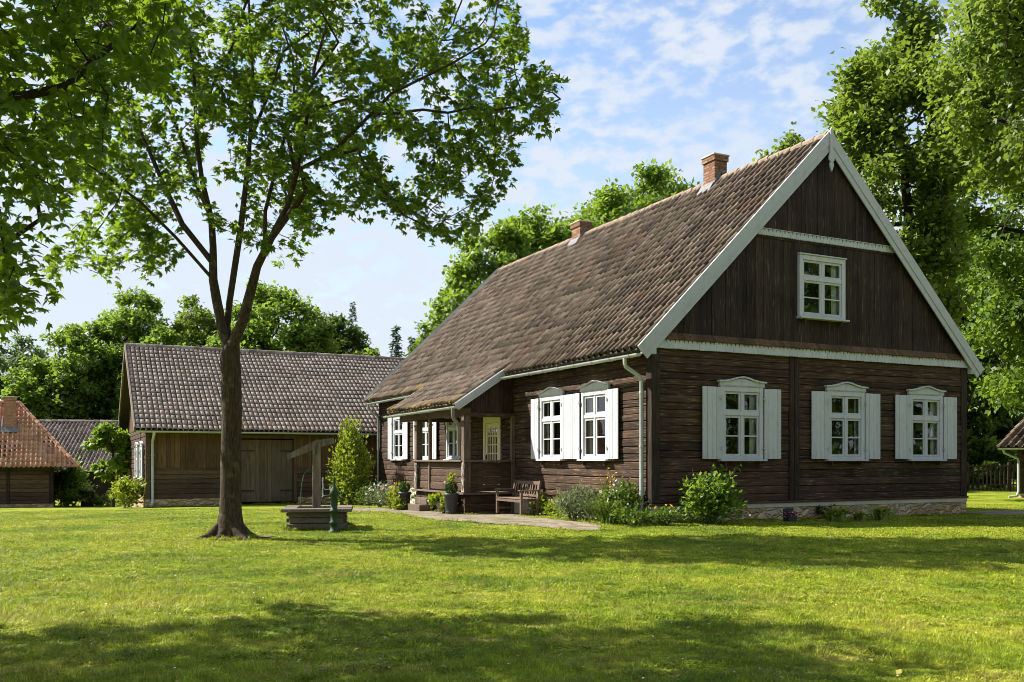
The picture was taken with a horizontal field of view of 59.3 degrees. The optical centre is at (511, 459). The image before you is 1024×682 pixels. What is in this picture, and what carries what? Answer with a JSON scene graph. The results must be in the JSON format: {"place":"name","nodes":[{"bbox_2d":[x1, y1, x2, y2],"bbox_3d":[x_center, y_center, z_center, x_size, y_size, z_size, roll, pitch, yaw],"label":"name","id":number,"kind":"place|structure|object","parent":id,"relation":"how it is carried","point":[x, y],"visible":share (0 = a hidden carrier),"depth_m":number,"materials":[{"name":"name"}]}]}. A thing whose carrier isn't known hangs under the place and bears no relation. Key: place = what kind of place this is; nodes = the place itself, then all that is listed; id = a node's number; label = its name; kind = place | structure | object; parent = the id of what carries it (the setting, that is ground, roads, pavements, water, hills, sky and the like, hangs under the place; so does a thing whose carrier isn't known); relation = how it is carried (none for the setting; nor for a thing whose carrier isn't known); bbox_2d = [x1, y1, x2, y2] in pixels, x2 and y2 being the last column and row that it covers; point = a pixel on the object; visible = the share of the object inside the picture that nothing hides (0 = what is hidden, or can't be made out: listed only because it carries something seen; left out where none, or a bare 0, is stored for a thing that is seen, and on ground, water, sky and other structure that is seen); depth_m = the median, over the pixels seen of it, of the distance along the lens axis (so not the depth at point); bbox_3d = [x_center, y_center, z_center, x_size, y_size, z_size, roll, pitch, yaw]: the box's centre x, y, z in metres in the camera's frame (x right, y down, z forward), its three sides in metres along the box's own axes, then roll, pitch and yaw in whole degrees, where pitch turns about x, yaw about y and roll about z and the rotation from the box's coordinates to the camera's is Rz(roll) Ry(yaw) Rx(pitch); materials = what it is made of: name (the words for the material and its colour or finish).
{"place":"outdoors","nodes":[
{"label":"outdoors","id":0,"kind":"place"},
{"bbox_2d":[353,507,600,529],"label":"path","id":1,"kind":"structure","parent":0,"point":[500,518],"depth_m":21.76,"materials":[{"name":"beige gravel"}]},
{"bbox_2d":[398,482,410,509],"bbox_3d":[-3.425,1.132,28.674,0.421,0.910,0.417,0,0,0],"label":"plant pot","id":2,"kind":"object","parent":1,"relation":"on","point":[404,493],"visible":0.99,"depth_m":28.54,"materials":[{"name":"ceramic"}]},
{"bbox_2d":[427,490,459,512],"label":"fern","id":3,"kind":"object","parent":1,"relation":"on","point":[435,499],"visible":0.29,"depth_m":25.69,"materials":[{"name":"green plant"}]},
{"bbox_2d":[444,472,458,513],"bbox_3d":[-1.698,0.911,25.100,0.439,1.173,0.417,0,0,0],"label":"plant pot","id":4,"kind":"object","parent":1,"relation":"on","point":[451,500],"visible":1,"depth_m":24.98,"materials":[{"name":"ceramic"}]},
{"bbox_2d":[494,480,541,515],"bbox_3d":[0.154,1.022,24.492,0.670,0.920,1.570,0,0,-26],"label":"garden bench","id":5,"kind":"object","parent":1,"relation":"on","point":[512,499],"visible":1,"depth_m":24.38,"materials":[{"name":"brown wood"}]},
{"bbox_2d":[0,479,1023,681],"bbox_3d":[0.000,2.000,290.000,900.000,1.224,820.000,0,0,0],"label":"lawn","id":6,"kind":"structure","parent":0,"point":[980,497],"depth_m":8.63,"materials":[{"name":"green plant"}]},
{"bbox_2d":[0,332,54,398],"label":"tree","id":7,"kind":"object","parent":6,"relation":"on","point":[12,358],"visible":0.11,"depth_m":83.50,"materials":[{"name":"green plant"}]},
{"bbox_2d":[0,396,79,507],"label":"cottage","id":8,"kind":"structure","parent":6,"relation":"on","point":[32,450],"depth_m":45.82,"materials":[{"name":"brown tile"}]},
{"bbox_2d":[0,356,99,419],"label":"tree","id":9,"kind":"object","parent":6,"relation":"on","point":[26,393],"visible":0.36,"depth_m":67.88,"materials":[{"name":"green plant"}]},
{"bbox_2d":[18,322,121,419],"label":"tree","id":10,"kind":"object","parent":6,"relation":"on","point":[75,339],"visible":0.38,"depth_m":70.11,"materials":[{"name":"green plant"}]},
{"bbox_2d":[53,453,90,505],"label":"bush","id":11,"kind":"object","parent":6,"relation":"on","point":[69,478],"visible":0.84,"depth_m":49.70,"materials":[{"name":"green plant"}]},
{"bbox_2d":[55,488,92,506],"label":"bush","id":12,"kind":"object","parent":6,"relation":"on","point":[70,497],"visible":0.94,"depth_m":48.54,"materials":[{"name":"green plant"}]},
{"bbox_2d":[38,419,127,498],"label":"outbuilding","id":13,"kind":"structure","parent":6,"relation":"on","point":[70,436],"depth_m":62.12,"materials":[{"name":"grey tile"}]},
{"bbox_2d":[76,481,97,506],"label":"planter","id":14,"kind":"object","parent":6,"relation":"on","point":[87,490],"visible":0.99,"depth_m":48.98,"materials":[{"name":"green plant"}]},
{"bbox_2d":[80,491,120,506],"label":"bush","id":15,"kind":"object","parent":6,"relation":"on","point":[100,501],"visible":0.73,"depth_m":49.37,"materials":[{"name":"green plant"}]},
{"bbox_2d":[80,421,130,506],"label":"sapling","id":16,"kind":"object","parent":6,"relation":"on","point":[103,435],"visible":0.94,"depth_m":43.60,"materials":[{"name":"green plant"}]},
{"bbox_2d":[0,0,228,342],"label":"overhanging tree","id":17,"kind":"object","parent":6,"relation":"on","point":[121,41],"visible":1,"depth_m":7.17,"materials":[{"name":"green plant"}]},
{"bbox_2d":[49,285,199,419],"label":"tree","id":18,"kind":"object","parent":6,"relation":"on","point":[110,330],"visible":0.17,"depth_m":74.05,"materials":[{"name":"green plant"}]},
{"bbox_2d":[108,472,145,507],"bbox_3d":[-14.733,1.204,34.640,1.719,1.460,1.810,0,0,0],"label":"bush","id":19,"kind":"object","parent":6,"relation":"on","point":[123,490],"visible":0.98,"depth_m":34.31,"materials":[{"name":"green plant"}]},
{"bbox_2d":[111,323,185,419],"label":"tree","id":20,"kind":"object","parent":6,"relation":"on","point":[165,335],"depth_m":69.03,"materials":[{"name":"green plant"}]},
{"bbox_2d":[118,294,217,375],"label":"tree","id":21,"kind":"object","parent":6,"relation":"on","point":[192,321],"visible":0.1,"depth_m":79.53,"materials":[{"name":"green plant"}]},
{"bbox_2d":[196,535,276,539],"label":"bare ground","id":22,"kind":"structure","parent":6,"relation":"on","point":[260,536],"depth_m":16.15,"materials":[{"name":"brown soil"}]},
{"bbox_2d":[118,343,404,507],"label":"barn","id":23,"kind":"structure","parent":6,"relation":"on","point":[170,415],"depth_m":37.24,"materials":[{"name":"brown wood"}]},
{"bbox_2d":[133,442,138,480],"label":"window","id":24,"kind":"structure","parent":23,"relation":"in","point":[136,443],"depth_m":38.12,"materials":[{"name":"white paint"}]},
{"bbox_2d":[137,441,143,481],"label":"window","id":25,"kind":"structure","parent":23,"relation":"in","point":[140,442],"depth_m":35.95,"materials":[{"name":"white paint"}]},
{"bbox_2d":[241,440,293,501],"bbox_3d":[-9.916,0.455,36.416,2.210,2.511,0.066,0,0,-26],"label":"door","id":26,"kind":"structure","parent":23,"relation":"in","point":[266,470],"depth_m":36.40,"materials":[{"name":"brown wood"}]},
{"bbox_2d":[205,278,346,353],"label":"tree","id":27,"kind":"object","parent":6,"relation":"on","point":[280,302],"visible":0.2,"depth_m":71.17,"materials":[{"name":"green plant"}]},
{"bbox_2d":[29,0,569,540],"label":"maple tree","id":28,"kind":"object","parent":6,"relation":"on","point":[301,190],"visible":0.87,"depth_m":15.83,"materials":[{"name":"green plant"}]},
{"bbox_2d":[279,316,341,353],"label":"tree","id":29,"kind":"object","parent":6,"relation":"on","point":[313,347],"visible":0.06,"depth_m":71.32,"materials":[{"name":"green plant"}]},
{"bbox_2d":[280,438,352,530],"bbox_3d":[-3.967,0.475,18.432,1.380,1.850,1.400,0,0,-9],"label":"draw well","id":30,"kind":"object","parent":6,"relation":"on","point":[316,513],"visible":0.95,"depth_m":18.08,"materials":[{"name":"brown wood"}]},
{"bbox_2d":[322,477,339,532],"bbox_3d":[-3.498,0.863,17.350,0.366,1.074,0.230,0,0,0],"label":"hand pump","id":31,"kind":"object","parent":6,"relation":"on","point":[333,495],"visible":1,"depth_m":17.30,"materials":[{"name":"green paint"}]},
{"bbox_2d":[315,311,377,354],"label":"tree","id":32,"kind":"object","parent":6,"relation":"on","point":[349,339],"visible":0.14,"depth_m":78.75,"materials":[{"name":"green plant"}]},
{"bbox_2d":[325,412,379,504],"bbox_3d":[-6.404,0.001,35.527,2.040,3.844,2.027,0,0,22],"label":"conical shrub","id":33,"kind":"object","parent":6,"relation":"on","point":[353,453],"visible":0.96,"depth_m":35.25,"materials":[{"name":"green plant"}]},
{"bbox_2d":[347,302,360,342],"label":"conifer","id":34,"kind":"object","parent":6,"relation":"on","point":[352,314],"visible":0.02,"depth_m":91.92,"materials":[{"name":"green plant"}]},
{"bbox_2d":[351,484,378,504],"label":"border plant","id":35,"kind":"object","parent":6,"relation":"on","point":[364,489],"visible":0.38,"depth_m":34.23,"materials":[{"name":"green plant"}]},
{"bbox_2d":[353,344,380,355],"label":"tree","id":36,"kind":"object","parent":6,"relation":"on","point":[373,352],"visible":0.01,"depth_m":76.01,"materials":[{"name":"green plant"}]},
{"bbox_2d":[361,479,393,506],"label":"border plant","id":37,"kind":"object","parent":6,"relation":"on","point":[374,496],"visible":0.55,"depth_m":32.70,"materials":[{"name":"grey plant"}]},
{"bbox_2d":[373,485,396,508],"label":"border plant","id":38,"kind":"object","parent":6,"relation":"on","point":[384,493],"visible":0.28,"depth_m":29.88,"materials":[{"name":"green plant"}]},
{"bbox_2d":[387,325,403,356],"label":"conifer","id":39,"kind":"object","parent":6,"relation":"on","point":[396,351],"visible":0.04,"depth_m":77.91,"materials":[{"name":"green plant"}]},
{"bbox_2d":[383,481,415,506],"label":"border plant","id":40,"kind":"object","parent":6,"relation":"on","point":[395,493],"visible":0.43,"depth_m":29.50,"materials":[{"name":"green plant"}]},
{"bbox_2d":[391,495,409,509],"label":"border plant","id":41,"kind":"object","parent":6,"relation":"on","point":[396,504],"visible":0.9,"depth_m":28.38,"materials":[{"name":"green plant"}]},
{"bbox_2d":[406,337,415,356],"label":"conifer","id":42,"kind":"object","parent":6,"relation":"on","point":[412,340],"depth_m":81.91,"materials":[{"name":"green plant"}]},
{"bbox_2d":[404,308,449,356],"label":"tree","id":43,"kind":"object","parent":6,"relation":"on","point":[433,325],"visible":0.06,"depth_m":77.75,"materials":[{"name":"green plant"}]},
{"bbox_2d":[423,218,540,320],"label":"oak tree","id":44,"kind":"object","parent":6,"relation":"on","point":[471,266],"visible":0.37,"depth_m":50.96,"materials":[{"name":"green plant"}]},
{"bbox_2d":[0,519,1005,681],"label":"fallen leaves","id":45,"kind":"object","parent":6,"relation":"on","point":[445,626],"visible":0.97,"depth_m":7.37,"materials":[{"name":"green plant"}]},
{"bbox_2d":[477,202,576,283],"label":"tree","id":46,"kind":"object","parent":6,"relation":"on","point":[546,233],"visible":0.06,"depth_m":61.75,"materials":[{"name":"green plant"}]},
{"bbox_2d":[526,486,540,514],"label":"green plant","id":47,"kind":"object","parent":6,"relation":"on","point":[531,506],"visible":0.41,"depth_m":24.39,"materials":[{"name":"green plant"}]},
{"bbox_2d":[532,492,548,514],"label":"lime plant","id":48,"kind":"object","parent":6,"relation":"on","point":[542,499],"visible":0.41,"depth_m":24.13,"materials":[{"name":"green plant"}]},
{"bbox_2d":[542,495,565,515],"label":"lime plant","id":49,"kind":"object","parent":6,"relation":"on","point":[545,511],"visible":0.3,"depth_m":23.20,"materials":[{"name":"green plant"}]},
{"bbox_2d":[541,200,594,249],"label":"tree","id":50,"kind":"object","parent":6,"relation":"on","point":[584,213],"depth_m":67.25,"materials":[{"name":"green plant"}]},
{"bbox_2d":[545,488,594,518],"bbox_3d":[1.560,1.103,22.055,1.512,0.824,1.546,0,0,0],"label":"leafy plant","id":51,"kind":"object","parent":6,"relation":"on","point":[557,508],"visible":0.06,"depth_m":21.87,"materials":[{"name":"green plant"}]},
{"bbox_2d":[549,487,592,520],"bbox_3d":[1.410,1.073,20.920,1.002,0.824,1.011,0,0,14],"label":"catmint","id":52,"kind":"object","parent":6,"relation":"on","point":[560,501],"visible":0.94,"depth_m":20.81,"materials":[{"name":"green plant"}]},
{"bbox_2d":[561,479,600,519],"bbox_3d":[1.618,0.966,21.386,1.291,1.055,1.408,0,0,-11],"label":"mint plant","id":53,"kind":"object","parent":6,"relation":"on","point":[586,493],"visible":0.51,"depth_m":21.19,"materials":[{"name":"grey plant"}]},
{"bbox_2d":[563,177,642,228],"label":"tree","id":54,"kind":"object","parent":6,"relation":"on","point":[606,203],"visible":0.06,"depth_m":56.54,"materials":[{"name":"green plant"}]},
{"bbox_2d":[595,468,616,512],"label":"tall flower","id":55,"kind":"object","parent":6,"relation":"on","point":[609,484],"visible":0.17,"depth_m":20.47,"materials":[{"name":"plant"}]},
{"bbox_2d":[579,477,653,523],"bbox_3d":[2.260,0.893,19.968,2.171,1.014,2.242,0,0,0],"label":"daylily","id":56,"kind":"object","parent":6,"relation":"on","point":[606,510],"visible":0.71,"depth_m":19.71,"materials":[{"name":"green plant"}]},
{"bbox_2d":[588,476,646,511],"bbox_3d":[2.426,0.910,20.232,1.362,1.111,1.172,0,0,36],"label":"leafy plant","id":57,"kind":"object","parent":6,"relation":"on","point":[623,494],"visible":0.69,"depth_m":19.99,"materials":[{"name":"green plant"}]},
{"bbox_2d":[609,501,660,526],"bbox_3d":[2.556,1.173,19.062,1.087,0.576,1.138,0,0,31],"label":"fern clump","id":58,"kind":"object","parent":6,"relation":"on","point":[632,517],"visible":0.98,"depth_m":18.92,"materials":[{"name":"green plant"}]},
{"bbox_2d":[597,158,699,220],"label":"tree","id":59,"kind":"object","parent":6,"relation":"on","point":[655,186],"visible":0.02,"depth_m":59.87,"materials":[{"name":"green plant"}]},
{"bbox_2d":[644,504,691,524],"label":"marigold plant","id":60,"kind":"object","parent":6,"relation":"on","point":[665,513],"visible":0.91,"depth_m":19.12,"materials":[{"name":"green plant"}]},
{"bbox_2d":[364,127,983,522],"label":"log house","id":61,"kind":"structure","parent":6,"relation":"on","point":[781,327],"depth_m":22.73,"materials":[{"name":"brown wood"}]},
{"bbox_2d":[390,413,404,462],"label":"window","id":62,"kind":"structure","parent":61,"relation":"in","point":[397,432],"depth_m":35.38,"materials":[{"name":"white paint"}]},
{"bbox_2d":[419,409,433,459],"bbox_3d":[-3.095,-0.897,32.455,0.280,2.075,1.400,0,0,-26],"label":"window","id":63,"kind":"structure","parent":61,"relation":"in","point":[425,424],"depth_m":32.44,"materials":[{"name":"white paint"}]},
{"bbox_2d":[443,406,460,459],"bbox_3d":[-1.929,-0.897,30.075,0.280,2.075,1.400,0,0,-26],"label":"window","id":64,"kind":"structure","parent":61,"relation":"in","point":[451,428],"depth_m":30.49,"materials":[{"name":"white paint"}]},
{"bbox_2d":[483,417,501,459],"bbox_3d":[-0.596,-0.215,27.416,0.145,2.310,1.270,0,0,-26],"label":"door","id":65,"kind":"structure","parent":61,"relation":"in","point":[492,449],"depth_m":27.40,"materials":[{"name":"beige paint"}]},
{"bbox_2d":[536,387,565,464],"bbox_3d":[1.067,-0.897,23.959,0.280,2.075,1.400,0,0,-26],"label":"window","id":66,"kind":"structure","parent":61,"relation":"in","point":[551,395],"depth_m":24.05,"materials":[{"name":"white paint"}]},
{"bbox_2d":[577,380,610,465],"bbox_3d":[2.039,-0.897,21.975,0.280,2.075,1.400,0,0,-26],"label":"window","id":67,"kind":"structure","parent":61,"relation":"in","point":[590,391],"depth_m":22.09,"materials":[{"name":"white paint"}]},
{"bbox_2d":[717,376,767,465],"bbox_3d":[5.336,-0.897,20.951,1.400,2.075,0.280,0,0,-26],"label":"window","id":68,"kind":"structure","parent":61,"relation":"in","point":[743,386],"depth_m":20.94,"materials":[{"name":"white paint"}]},
{"bbox_2d":[796,252,849,325],"bbox_3d":[7.576,-4.143,22.015,1.600,1.685,0.280,0,0,-26],"label":"window","id":69,"kind":"structure","parent":61,"relation":"in","point":[836,281],"depth_m":22.00,"materials":[{"name":"white paint"}]},
{"bbox_2d":[824,382,868,464],"bbox_3d":[8.290,-0.897,22.398,1.400,2.075,0.280,0,0,-26],"label":"window","id":70,"kind":"structure","parent":61,"relation":"in","point":[849,390],"depth_m":22.38,"materials":[{"name":"white paint"}]},
{"bbox_2d":[906,386,946,464],"bbox_3d":[10.859,-0.897,23.657,1.400,2.075,0.280,0,0,-26],"label":"window","id":71,"kind":"structure","parent":61,"relation":"in","point":[924,394],"depth_m":23.68,"materials":[{"name":"white paint"}]},
{"bbox_2d":[677,463,751,523],"bbox_3d":[4.313,0.770,19.440,1.507,1.388,1.706,0,0,-31],"label":"rose bush","id":72,"kind":"object","parent":6,"relation":"on","point":[714,495],"visible":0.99,"depth_m":19.29,"materials":[{"name":"green plant"}]},
{"bbox_2d":[752,121,804,161],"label":"tree","id":73,"kind":"object","parent":6,"relation":"on","point":[788,143],"visible":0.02,"depth_m":59.35,"materials":[{"name":"green plant"}]},
{"bbox_2d":[783,508,799,521],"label":"flowering plant","id":74,"kind":"object","parent":6,"relation":"on","point":[789,514],"visible":0.98,"depth_m":20.49,"materials":[{"name":"purple plant"}]},
{"bbox_2d":[815,504,837,517],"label":"dark plant","id":75,"kind":"object","parent":6,"relation":"on","point":[818,509],"visible":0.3,"depth_m":21.85,"materials":[{"name":"green plant"}]},
{"bbox_2d":[820,506,852,521],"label":"hosta","id":76,"kind":"object","parent":6,"relation":"on","point":[835,513],"visible":0.96,"depth_m":20.46,"materials":[{"name":"green plant"}]},
{"bbox_2d":[852,511,871,520],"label":"hosta","id":77,"kind":"object","parent":6,"relation":"on","point":[860,516],"visible":0.97,"depth_m":20.76,"materials":[{"name":"green plant"}]},
{"bbox_2d":[864,506,897,519],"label":"hosta","id":78,"kind":"object","parent":6,"relation":"on","point":[879,513],"visible":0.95,"depth_m":21.14,"materials":[{"name":"green plant"}]},
{"bbox_2d":[811,0,996,327],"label":"maple tree","id":79,"kind":"object","parent":6,"relation":"on","point":[867,120],"visible":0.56,"depth_m":35.74,"materials":[{"name":"green plant"}]},
{"bbox_2d":[898,0,1023,417],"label":"maple tree","id":80,"kind":"object","parent":6,"relation":"on","point":[1001,296],"visible":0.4,"depth_m":43.19,"materials":[{"name":"green plant"}]},
{"bbox_2d":[908,0,1023,211],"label":"overhanging tree","id":81,"kind":"object","parent":6,"relation":"on","point":[995,38],"visible":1,"depth_m":27.99,"materials":[{"name":"green plant"}]},
{"bbox_2d":[927,219,1023,464],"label":"tree","id":82,"kind":"object","parent":6,"relation":"on","point":[1003,416],"visible":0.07,"depth_m":56.40,"materials":[{"name":"green plant"}]},
{"bbox_2d":[967,408,1010,488],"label":"shrub","id":83,"kind":"object","parent":6,"relation":"on","point":[985,445],"visible":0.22,"depth_m":55.87,"materials":[{"name":"green plant"}]},
{"bbox_2d":[959,198,1023,413],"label":"tree","id":84,"kind":"object","parent":6,"relation":"on","point":[1017,223],"visible":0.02,"depth_m":67.49,"materials":[{"name":"green plant"}]},
{"bbox_2d":[967,447,1016,488],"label":"shrub","id":85,"kind":"object","parent":6,"relation":"on","point":[997,455],"visible":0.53,"depth_m":54.31,"materials":[{"name":"green plant"}]},
{"bbox_2d":[967,462,1016,491],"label":"picket fence","id":86,"kind":"object","parent":6,"relation":"on","point":[1009,466],"visible":0.29,"depth_m":51.95,"materials":[{"name":"brown wood"}]},
{"bbox_2d":[974,411,1023,478],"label":"shrub","id":87,"kind":"object","parent":6,"relation":"on","point":[1001,434],"visible":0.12,"depth_m":57.84,"materials":[{"name":"green plant"}]},
{"bbox_2d":[997,417,1023,497],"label":"log shed","id":88,"kind":"structure","parent":6,"relation":"on","point":[1013,439],"depth_m":39.88,"materials":[{"name":"brown wood"}]},
{"bbox_2d":[0,0,1023,412],"label":"sky","id":89,"kind":"structure","parent":0,"point":[685,82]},
{"bbox_2d":[968,510,1023,514],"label":"side path","id":90,"kind":"structure","parent":0,"point":[1006,512],"depth_m":24.93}
]}

